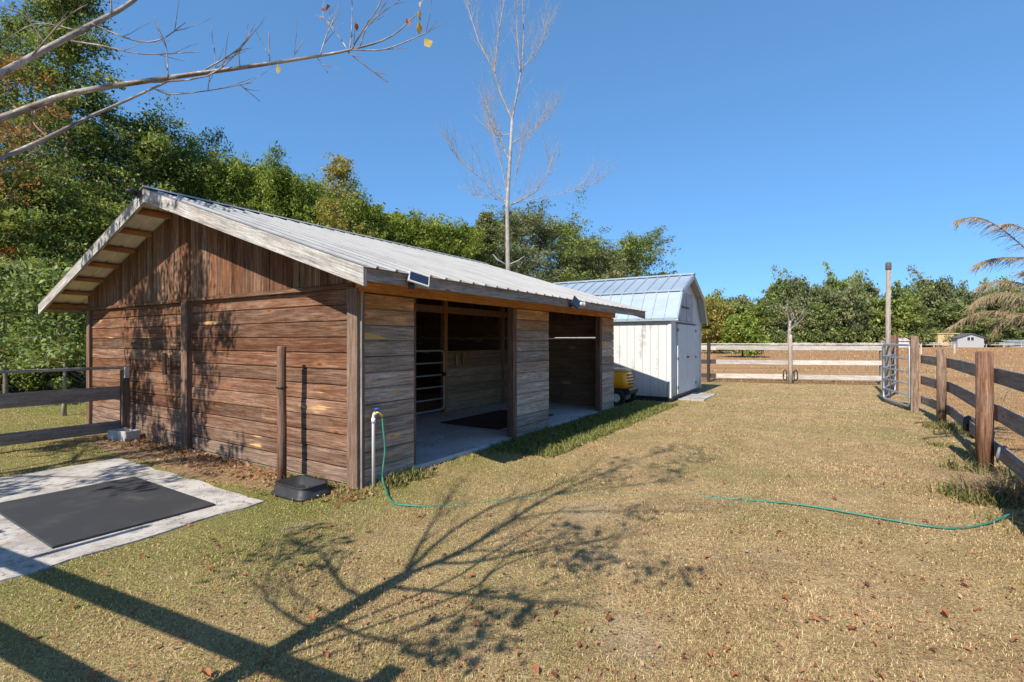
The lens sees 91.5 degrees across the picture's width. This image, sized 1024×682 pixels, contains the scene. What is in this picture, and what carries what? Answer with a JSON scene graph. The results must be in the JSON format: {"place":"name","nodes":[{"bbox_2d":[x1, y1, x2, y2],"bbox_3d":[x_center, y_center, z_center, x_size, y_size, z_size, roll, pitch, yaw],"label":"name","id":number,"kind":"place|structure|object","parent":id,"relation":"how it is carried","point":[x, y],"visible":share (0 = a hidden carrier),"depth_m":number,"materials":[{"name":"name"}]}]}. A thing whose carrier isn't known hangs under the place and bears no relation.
{"place":"outdoors","nodes":[
{"label":"outdoors","id":0,"kind":"place"},
{"bbox_2d":[0,343,1023,681],"bbox_3d":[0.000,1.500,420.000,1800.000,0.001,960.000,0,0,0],"label":"ground","id":1,"kind":"structure","parent":0,"point":[812,517],"depth_m":3.35,"materials":[{"name":"plant"}]},
{"bbox_2d":[0,332,26,387],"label":"shrub","id":2,"kind":"object","parent":1,"relation":"on","point":[1,358],"visible":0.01,"depth_m":14.82,"materials":[{"name":"green plant"}]},
{"bbox_2d":[0,7,43,237],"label":"evergreen tree","id":3,"kind":"object","parent":1,"relation":"on","point":[10,95],"visible":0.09,"depth_m":21.69,"materials":[{"name":"green plant"}]},
{"bbox_2d":[0,54,72,260],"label":"autumn tree","id":4,"kind":"object","parent":1,"relation":"on","point":[13,130],"visible":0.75,"depth_m":16.78,"materials":[{"name":"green plant"}]},
{"bbox_2d":[0,5,74,234],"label":"evergreen tree","id":5,"kind":"object","parent":1,"relation":"on","point":[9,24],"visible":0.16,"depth_m":23.59,"materials":[{"name":"green plant"}]},
{"bbox_2d":[0,254,84,392],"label":"young tree","id":6,"kind":"object","parent":1,"relation":"on","point":[27,265],"visible":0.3,"depth_m":11.40,"materials":[{"name":"green plant"}]},
{"bbox_2d":[0,260,85,415],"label":"young tree","id":7,"kind":"object","parent":1,"relation":"on","point":[61,349],"visible":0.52,"depth_m":9.60,"materials":[{"name":"green plant"}]},
{"bbox_2d":[0,308,85,393],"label":"shrub","id":8,"kind":"object","parent":1,"relation":"on","point":[19,382],"visible":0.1,"depth_m":14.50,"materials":[{"name":"green plant"}]},
{"bbox_2d":[0,312,85,391],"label":"shrub","id":9,"kind":"object","parent":1,"relation":"on","point":[55,382],"visible":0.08,"depth_m":14.55,"materials":[{"name":"green plant"}]},
{"bbox_2d":[0,154,104,287],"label":"broadleaf tree","id":10,"kind":"object","parent":1,"relation":"on","point":[11,224],"visible":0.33,"depth_m":17.04,"materials":[{"name":"green plant"}]},
{"bbox_2d":[0,366,130,445],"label":"plank fence","id":11,"kind":"object","parent":1,"relation":"on","point":[121,392],"visible":0.91,"depth_m":7.22,"materials":[{"name":"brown wood"}]},
{"bbox_2d":[11,192,130,299],"bbox_3d":[-15.523,-1.912,18.566,5.151,7.033,6.066,0,0,0],"label":"broadleaf tree","id":12,"kind":"object","parent":1,"relation":"on","point":[92,232],"visible":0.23,"depth_m":17.70,"materials":[{"name":"green plant"}]},
{"bbox_2d":[0,0,160,376],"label":"evergreen tree","id":13,"kind":"object","parent":1,"relation":"on","point":[68,55],"visible":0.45,"depth_m":19.67,"materials":[{"name":"green plant"}]},
{"bbox_2d":[0,458,263,581],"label":"concrete pad","id":14,"kind":"object","parent":1,"relation":"on","point":[23,552],"visible":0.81,"depth_m":4.48,"materials":[{"name":"concrete"}]},
{"bbox_2d":[0,476,214,548],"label":"rubber mat","id":15,"kind":"object","parent":14,"relation":"on","point":[54,520],"visible":1,"depth_m":4.34,"materials":[{"name":"rubber"}]},
{"bbox_2d":[26,93,253,268],"bbox_3d":[-16.364,-4.403,22.408,7.489,12.024,8.016,0,0,39],"label":"broadleaf tree","id":16,"kind":"object","parent":1,"relation":"on","point":[142,151],"visible":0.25,"depth_m":21.11,"materials":[{"name":"green plant"}]},
{"bbox_2d":[113,126,233,199],"bbox_3d":[-16.633,-4.659,25.093,5.558,12.523,6.809,0,0,0],"label":"pine tree","id":17,"kind":"object","parent":1,"relation":"on","point":[212,141],"visible":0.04,"depth_m":24.88,"materials":[{"name":"green plant"}]},
{"bbox_2d":[140,146,262,208],"bbox_3d":[-14.549,-3.905,24.087,5.267,11.011,6.098,0,0,18],"label":"pine tree","id":18,"kind":"object","parent":1,"relation":"on","point":[213,170],"visible":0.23,"depth_m":23.18,"materials":[{"name":"green plant"}]},
{"bbox_2d":[0,0,446,162],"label":"shade tree","id":19,"kind":"object","parent":1,"relation":"on","point":[39,51],"visible":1,"depth_m":1.50,"materials":[{"name":"grey plant"}]},
{"bbox_2d":[91,435,358,494],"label":"bare soil","id":20,"kind":"structure","parent":1,"relation":"on","point":[153,459],"depth_m":6.03,"materials":[{"name":"soil"},{"name":"dry leaves"}]},
{"bbox_2d":[108,428,139,440],"bbox_3d":[-5.893,1.425,7.567,0.400,0.150,0.200,0,0,18],"label":"cinder block","id":21,"kind":"object","parent":20,"relation":"on","point":[120,434],"depth_m":7.49,"materials":[{"name":"concrete"}]},
{"bbox_2d":[271,475,331,502],"bbox_3d":[-2.070,1.441,4.900,0.544,0.118,0.384,0,0,33],"label":"feed tub","id":22,"kind":"object","parent":20,"relation":"on","point":[289,488],"visible":0.98,"depth_m":4.81,"materials":[{"name":"plastic"}]},
{"bbox_2d":[201,150,292,213],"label":"pine tree","id":23,"kind":"object","parent":1,"relation":"on","point":[249,169],"visible":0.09,"depth_m":23.79,"materials":[{"name":"green plant"}]},
{"bbox_2d":[215,140,322,222],"bbox_3d":[-11.671,-3.817,24.628,6.809,10.811,5.558,0,0,-22],"label":"pine tree","id":24,"kind":"object","parent":1,"relation":"on","point":[270,193],"visible":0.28,"depth_m":23.53,"materials":[{"name":"green plant"}]},
{"bbox_2d":[276,346,286,479],"bbox_3d":[-2.448,0.877,5.295,0.120,1.647,0.114,0,0,0],"label":"hitching post","id":25,"kind":"object","parent":1,"relation":"on","point":[281,387],"visible":0.93,"depth_m":5.26,"materials":[{"name":"brown wood"}]},
{"bbox_2d":[258,161,355,225],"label":"pine tree","id":26,"kind":"object","parent":1,"relation":"on","point":[308,199],"visible":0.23,"depth_m":23.89,"materials":[{"name":"green plant"}]},
{"bbox_2d":[37,185,646,489],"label":"horse barn","id":27,"kind":"structure","parent":1,"relation":"on","point":[197,311],"depth_m":6.74,"materials":[{"name":"brown wood"}]},
{"bbox_2d":[125,189,142,198],"bbox_3d":[-4.881,-1.914,6.454,0.226,0.142,0.160,0,0,33],"label":"floodlight","id":28,"kind":"object","parent":27,"relation":"attached to","point":[138,194],"visible":1,"depth_m":6.47,"materials":[{"name":"plastic"}]},
{"bbox_2d":[408,271,429,288],"bbox_3d":[-0.872,-0.574,4.661,0.199,0.168,0.168,0,0,-8],"label":"solar light","id":29,"kind":"object","parent":27,"relation":"attached to","point":[414,278],"visible":1,"depth_m":4.64,"materials":[{"name":"white plastic"}]},
{"bbox_2d":[416,350,445,414],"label":"stall gate","id":30,"kind":"structure","parent":27,"relation":"attached to","point":[443,373],"depth_m":9.76,"materials":[{"name":"metal"}]},
{"bbox_2d":[441,410,553,429],"bbox_3d":[-0.221,1.437,9.238,1.240,0.014,1.900,0,0,33],"label":"stall mat","id":31,"kind":"object","parent":27,"relation":"on","point":[497,420],"visible":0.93,"depth_m":8.96,"materials":[{"name":"black rubber"}]},
{"bbox_2d":[569,296,585,309],"bbox_3d":[0.996,-0.578,7.604,0.147,0.222,0.447,0,0,33],"label":"solar light","id":32,"kind":"object","parent":27,"relation":"attached to","point":[576,303],"visible":1,"depth_m":7.52,"materials":[{"name":"plastic"}]},
{"bbox_2d":[307,149,378,237],"bbox_3d":[-7.315,-3.176,21.013,2.928,9.555,3.601,0,0,31],"label":"yellow tree","id":33,"kind":"object","parent":1,"relation":"on","point":[343,167],"visible":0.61,"depth_m":20.82,"materials":[{"name":"green plant"}]},
{"bbox_2d":[331,176,374,206],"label":"pine tree","id":34,"kind":"object","parent":1,"relation":"on","point":[356,183],"depth_m":28.42,"materials":[{"name":"green plant"}]},
{"bbox_2d":[315,192,404,242],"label":"pine tree","id":35,"kind":"object","parent":1,"relation":"on","point":[361,209],"visible":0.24,"depth_m":22.84,"materials":[{"name":"green plant"}]},
{"bbox_2d":[371,408,383,487],"bbox_3d":[-1.380,1.143,5.109,0.122,0.913,0.066,0,0,15],"label":"standpipe","id":36,"kind":"object","parent":1,"relation":"on","point":[373,420],"visible":0.98,"depth_m":5.10,"materials":[{"name":"white plastic"}]},
{"bbox_2d":[342,190,428,248],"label":"pine tree","id":37,"kind":"object","parent":1,"relation":"on","point":[393,220],"visible":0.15,"depth_m":23.90,"materials":[{"name":"green plant"}]},
{"bbox_2d":[389,207,475,255],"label":"pine tree","id":38,"kind":"object","parent":1,"relation":"on","point":[416,222],"visible":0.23,"depth_m":24.44,"materials":[{"name":"green plant"}]},
{"bbox_2d":[410,223,497,265],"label":"pine tree","id":39,"kind":"object","parent":1,"relation":"on","point":[457,243],"visible":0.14,"depth_m":25.23,"materials":[{"name":"green plant"}]},
{"bbox_2d":[445,215,505,269],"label":"mixed tree","id":40,"kind":"object","parent":1,"relation":"on","point":[468,229],"visible":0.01,"depth_m":29.12,"materials":[{"name":"green plant"}]},
{"bbox_2d":[451,231,515,270],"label":"pine tree","id":41,"kind":"object","parent":1,"relation":"on","point":[481,235],"depth_m":27.13,"materials":[{"name":"green plant"}]},
{"bbox_2d":[472,211,500,267],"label":"mixed tree","id":42,"kind":"object","parent":1,"relation":"on","point":[486,220],"visible":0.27,"depth_m":27.70,"materials":[{"name":"green plant"}]},
{"bbox_2d":[482,204,532,276],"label":"mixed tree","id":43,"kind":"object","parent":1,"relation":"on","point":[497,217],"visible":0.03,"depth_m":32.64,"materials":[{"name":"green plant"}]},
{"bbox_2d":[0,390,1023,681],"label":"leaf litter","id":44,"kind":"object","parent":1,"relation":"on","point":[174,448],"visible":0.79,"depth_m":3.18,"materials":[{"name":"plant"}]},
{"bbox_2d":[438,0,627,270],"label":"bare tree","id":45,"kind":"object","parent":1,"relation":"on","point":[507,229],"visible":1,"depth_m":15.98,"materials":[{"name":"grey plant"}]},
{"bbox_2d":[486,198,581,282],"bbox_3d":[0.633,-3.156,28.938,7.024,9.514,5.362,0,0,40],"label":"mixed tree","id":46,"kind":"object","parent":1,"relation":"on","point":[523,224],"visible":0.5,"depth_m":28.14,"materials":[{"name":"green plant"}]},
{"bbox_2d":[512,187,608,282],"bbox_3d":[2.850,-3.531,29.973,6.727,10.270,6.265,0,0,0],"label":"mixed tree","id":47,"kind":"object","parent":1,"relation":"on","point":[567,230],"visible":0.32,"depth_m":29.19,"materials":[{"name":"green plant"}]},
{"bbox_2d":[540,226,613,280],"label":"mixed tree","id":48,"kind":"object","parent":1,"relation":"on","point":[594,237],"visible":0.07,"depth_m":34.62,"materials":[{"name":"green plant"}]},
{"bbox_2d":[488,400,677,458],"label":"eave grass","id":49,"kind":"structure","parent":1,"relation":"on","point":[556,431],"depth_m":8.16,"materials":[{"name":"green plant"}]},
{"bbox_2d":[556,237,644,280],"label":"mixed tree","id":50,"kind":"object","parent":1,"relation":"on","point":[603,267],"visible":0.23,"depth_m":30.26,"materials":[{"name":"green plant"}]},
{"bbox_2d":[613,368,637,405],"bbox_3d":[2.169,0.997,12.100,1.629,1.007,0.980,0,0,33],"label":"riding mower","id":51,"kind":"object","parent":1,"relation":"on","point":[625,391],"visible":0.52,"depth_m":11.57,"materials":[{"name":"yellow paint"}]},
{"bbox_2d":[553,273,707,401],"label":"garden shed","id":52,"kind":"structure","parent":1,"relation":"on","point":[657,350],"depth_m":12.74,"materials":[{"name":"white paint"}]},
{"bbox_2d":[677,324,686,393],"bbox_3d":[4.431,0.450,12.980,0.048,1.760,1.006,0,0,33],"label":"door","id":53,"kind":"structure","parent":52,"relation":"in","point":[681,329],"depth_m":12.88,"materials":[{"name":"metal"}]},
{"bbox_2d":[679,293,685,320],"bbox_3d":[4.469,-0.905,13.059,0.026,0.750,0.720,0,0,33],"label":"loft door","id":54,"kind":"structure","parent":52,"relation":"in","point":[682,317],"depth_m":13.09,"materials":[{"name":"grey paint"}]},
{"bbox_2d":[686,293,692,321],"bbox_3d":[4.874,-0.905,13.690,0.026,0.750,0.700,0,0,33],"label":"loft door","id":55,"kind":"structure","parent":52,"relation":"in","point":[689,298],"depth_m":13.64,"materials":[{"name":"grey paint"}]},
{"bbox_2d":[687,325,695,389],"bbox_3d":[4.975,0.450,13.812,0.061,1.760,1.045,0,0,33],"label":"door","id":56,"kind":"structure","parent":52,"relation":"in","point":[691,330],"depth_m":13.79,"materials":[{"name":"metal"}]},
{"bbox_2d":[598,225,680,277],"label":"mixed tree","id":57,"kind":"object","parent":1,"relation":"on","point":[630,247],"visible":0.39,"depth_m":31.36,"materials":[{"name":"green plant"}]},
{"bbox_2d":[283,400,1023,534],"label":"weeds","id":58,"kind":"object","parent":1,"relation":"on","point":[409,475],"visible":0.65,"depth_m":5.18,"materials":[{"name":"green plant"}]},
{"bbox_2d":[381,418,1010,528],"bbox_3d":[1.405,1.148,4.560,5.584,0.738,0.707,0,0,7],"label":"garden hose","id":59,"kind":"object","parent":1,"relation":"on","point":[859,514],"visible":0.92,"depth_m":4.51,"materials":[{"name":"rubber"}]},
{"bbox_2d":[676,392,716,400],"bbox_3d":[4.990,1.535,13.379,0.694,0.130,1.944,0,0,33],"label":"doorstep slab","id":60,"kind":"structure","parent":1,"relation":"on","point":[697,396],"depth_m":13.20,"materials":[{"name":"concrete"}]},
{"bbox_2d":[704,287,725,308],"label":"oak tree","id":61,"kind":"object","parent":1,"relation":"on","point":[716,295],"visible":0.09,"depth_m":145.95,"materials":[{"name":"green plant"}]},
{"bbox_2d":[701,297,739,353],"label":"tree","id":62,"kind":"object","parent":1,"relation":"on","point":[715,323],"visible":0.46,"depth_m":58.37,"materials":[{"name":"yellow plant"}]},
{"bbox_2d":[716,302,747,316],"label":"oak tree","id":63,"kind":"object","parent":1,"relation":"on","point":[735,306],"visible":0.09,"depth_m":125.83,"materials":[{"name":"green plant"}]},
{"bbox_2d":[721,294,755,307],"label":"oak tree","id":64,"kind":"object","parent":1,"relation":"on","point":[742,299],"visible":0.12,"depth_m":143.61,"materials":[{"name":"green plant"}]},
{"bbox_2d":[713,314,772,356],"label":"bush","id":65,"kind":"object","parent":1,"relation":"on","point":[741,329],"visible":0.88,"depth_m":44.88,"materials":[{"name":"green plant"}]},
{"bbox_2d":[724,292,789,329],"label":"oak tree","id":66,"kind":"object","parent":1,"relation":"on","point":[758,311],"visible":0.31,"depth_m":122.81,"materials":[{"name":"green plant"}]},
{"bbox_2d":[763,327,786,345],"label":"bush","id":67,"kind":"object","parent":1,"relation":"on","point":[776,335],"visible":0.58,"depth_m":121.15,"materials":[{"name":"green plant"}]},
{"bbox_2d":[753,278,797,340],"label":"oak tree","id":68,"kind":"object","parent":1,"relation":"on","point":[782,291],"visible":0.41,"depth_m":137.36,"materials":[{"name":"green plant"}]},
{"bbox_2d":[761,303,817,340],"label":"tree","id":69,"kind":"object","parent":1,"relation":"on","point":[782,323],"visible":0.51,"depth_m":125.49,"materials":[{"name":"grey plant"}]},
{"bbox_2d":[701,335,884,384],"bbox_3d":[9.648,0.690,17.612,6.117,1.822,0.325,0,0,15],"label":"rail fence","id":70,"kind":"object","parent":1,"relation":"on","point":[790,362],"visible":0.8,"depth_m":17.49,"materials":[{"name":"white wood"}]},
{"bbox_2d":[780,297,807,350],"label":"bare tree","id":71,"kind":"object","parent":1,"relation":"on","point":[789,327],"visible":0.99,"depth_m":21.95,"materials":[{"name":"grey plant"}]},
{"bbox_2d":[770,264,830,320],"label":"oak tree","id":72,"kind":"object","parent":1,"relation":"on","point":[802,292],"visible":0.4,"depth_m":136.73,"materials":[{"name":"green plant"}]},
{"bbox_2d":[785,325,826,345],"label":"bush","id":73,"kind":"object","parent":1,"relation":"on","point":[799,336],"visible":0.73,"depth_m":121.14,"materials":[{"name":"green plant"}]},
{"bbox_2d":[798,300,856,343],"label":"oak tree","id":74,"kind":"object","parent":1,"relation":"on","point":[823,317],"visible":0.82,"depth_m":121.25,"materials":[{"name":"green plant"}]},
{"bbox_2d":[809,276,874,341],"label":"oak tree","id":75,"kind":"object","parent":1,"relation":"on","point":[848,295],"visible":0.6,"depth_m":121.48,"materials":[{"name":"green plant"}]},
{"bbox_2d":[825,324,860,345],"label":"bush","id":76,"kind":"object","parent":1,"relation":"on","point":[850,337],"visible":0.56,"depth_m":120.00,"materials":[{"name":"green plant"}]},
{"bbox_2d":[822,261,873,292],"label":"oak tree","id":77,"kind":"object","parent":1,"relation":"on","point":[835,282],"visible":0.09,"depth_m":141.09,"materials":[{"name":"green plant"}]},
{"bbox_2d":[849,325,891,345],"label":"bush","id":78,"kind":"object","parent":1,"relation":"on","point":[873,333],"visible":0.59,"depth_m":120.45,"materials":[{"name":"green plant"}]},
{"bbox_2d":[849,298,895,341],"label":"oak tree","id":79,"kind":"object","parent":1,"relation":"on","point":[870,316],"visible":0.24,"depth_m":122.39,"materials":[{"name":"green plant"}]},
{"bbox_2d":[861,281,885,298],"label":"oak tree","id":80,"kind":"object","parent":1,"relation":"on","point":[875,290],"visible":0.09,"depth_m":140.69,"materials":[{"name":"green plant"}]},
{"bbox_2d":[748,342,1023,346],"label":"paddock fence","id":81,"kind":"object","parent":1,"relation":"on","point":[986,344],"visible":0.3,"depth_m":119.23,"materials":[{"name":"grey wood"}]},
{"bbox_2d":[885,262,891,397],"bbox_3d":[9.964,-0.195,13.200,0.140,3.790,0.140,0,0,-45],"label":"utility pole","id":82,"kind":"object","parent":1,"relation":"on","point":[888,266],"visible":0.94,"depth_m":13.15,"materials":[{"name":"grey wood"}]},
{"bbox_2d":[891,335,898,393],"bbox_3d":[10.790,0.670,14.060,0.140,1.660,0.140,0,0,-29],"label":"gate post","id":83,"kind":"object","parent":1,"relation":"on","point":[895,339],"visible":0.72,"depth_m":14.02,"materials":[{"name":"red wood"}]},
{"bbox_2d":[882,343,895,397],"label":"farm gate","id":84,"kind":"structure","parent":83,"relation":"attached to","point":[894,374],"depth_m":13.75,"materials":[{"name":"metal"}]},
{"bbox_2d":[857,284,934,343],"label":"oak tree","id":85,"kind":"object","parent":1,"relation":"on","point":[902,314],"visible":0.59,"depth_m":121.30,"materials":[{"name":"green plant"}]},
{"bbox_2d":[883,280,931,328],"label":"oak tree","id":86,"kind":"object","parent":1,"relation":"on","point":[897,292],"visible":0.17,"depth_m":138.57,"materials":[{"name":"green plant"}]},
{"bbox_2d":[891,299,933,330],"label":"oak tree","id":87,"kind":"object","parent":1,"relation":"on","point":[925,324],"visible":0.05,"depth_m":126.38,"materials":[{"name":"green plant"}]},
{"bbox_2d":[897,326,937,346],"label":"bush","id":88,"kind":"object","parent":1,"relation":"on","point":[924,338],"visible":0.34,"depth_m":120.02,"materials":[{"name":"green plant"}]},
{"bbox_2d":[905,264,968,330],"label":"oak tree","id":89,"kind":"object","parent":1,"relation":"on","point":[943,291],"visible":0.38,"depth_m":139.21,"materials":[{"name":"green plant"}]},
{"bbox_2d":[925,326,959,346],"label":"bush","id":90,"kind":"object","parent":1,"relation":"on","point":[937,330],"visible":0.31,"depth_m":121.10,"materials":[{"name":"green plant"}]},
{"bbox_2d":[928,333,959,346],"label":"tan outbuilding","id":91,"kind":"structure","parent":1,"relation":"on","point":[938,336],"depth_m":119.74,"materials":[{"name":"plastic"}]},
{"bbox_2d":[889,457,1023,506],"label":"weeds","id":92,"kind":"object","parent":1,"relation":"on","point":[987,480],"visible":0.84,"depth_m":4.87,"materials":[{"name":"plant"}]},
{"bbox_2d":[910,336,1023,480],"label":"pasture fence","id":93,"kind":"object","parent":1,"relation":"on","point":[984,371],"visible":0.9,"depth_m":5.71,"materials":[{"name":"red wood"}]},
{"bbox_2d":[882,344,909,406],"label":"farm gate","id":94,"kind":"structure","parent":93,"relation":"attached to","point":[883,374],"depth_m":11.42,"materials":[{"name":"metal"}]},
{"bbox_2d":[962,415,995,438],"bbox_3d":[6.587,1.272,7.036,0.286,0.376,0.536,0,0,35],"label":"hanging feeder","id":95,"kind":"object","parent":93,"relation":"hanging from","point":[966,420],"visible":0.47,"depth_m":7.17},
{"bbox_2d":[995,446,1006,462],"bbox_3d":[5.145,1.198,5.248,0.187,0.210,0.089,0,0,-40],"label":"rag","id":96,"kind":"object","parent":93,"relation":"attached to","point":[999,451],"visible":1,"depth_m":5.27,"materials":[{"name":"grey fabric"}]},
{"bbox_2d":[923,301,1011,337],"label":"oak tree","id":97,"kind":"object","parent":1,"relation":"on","point":[947,316],"visible":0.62,"depth_m":122.21,"materials":[{"name":"green plant"}]},
{"bbox_2d":[951,333,985,346],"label":"house","id":98,"kind":"structure","parent":1,"relation":"on","point":[967,340],"depth_m":117.03,"materials":[{"name":"paint"}]},
{"bbox_2d":[955,328,1000,346],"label":"bush","id":99,"kind":"object","parent":1,"relation":"on","point":[994,340],"visible":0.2,"depth_m":119.37,"materials":[{"name":"green plant"}]},
{"bbox_2d":[940,217,1023,405],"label":"feathery plant","id":100,"kind":"object","parent":1,"relation":"on","point":[1002,321],"visible":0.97,"depth_m":6.30,"materials":[{"name":"dry leaves"},{"name":"foliage"}]},
{"bbox_2d":[957,281,1023,341],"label":"oak tree","id":101,"kind":"object","parent":1,"relation":"on","point":[970,300],"visible":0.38,"depth_m":121.65,"materials":[{"name":"green plant"}]},
{"bbox_2d":[977,275,1023,299],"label":"oak tree","id":102,"kind":"object","parent":1,"relation":"on","point":[1003,278],"visible":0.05,"depth_m":133.59,"materials":[{"name":"green plant"}]},
{"bbox_2d":[991,333,1021,346],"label":"bush","id":103,"kind":"object","parent":1,"relation":"on","point":[1004,337],"visible":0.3,"depth_m":121.13,"materials":[{"name":"green plant"}]},
{"bbox_2d":[992,298,1023,339],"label":"oak tree","id":104,"kind":"object","parent":1,"relation":"on","point":[1017,333],"visible":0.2,"depth_m":121.34,"materials":[{"name":"green plant"}]},
{"bbox_2d":[999,340,1023,346],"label":"grey shelter","id":105,"kind":"object","parent":1,"relation":"on","point":[1013,341],"visible":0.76,"depth_m":119.23,"materials":[{"name":"plastic"}]},
{"bbox_2d":[0,0,1023,304],"label":"sky","id":106,"kind":"structure","parent":0,"point":[796,136],"materials":[{"name":"blue"}]},
{"bbox_2d":[701,348,1023,384],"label":"field grass","id":107,"kind":"structure","parent":0,"point":[934,370],"depth_m":41.29,"materials":[{"name":"plant"}]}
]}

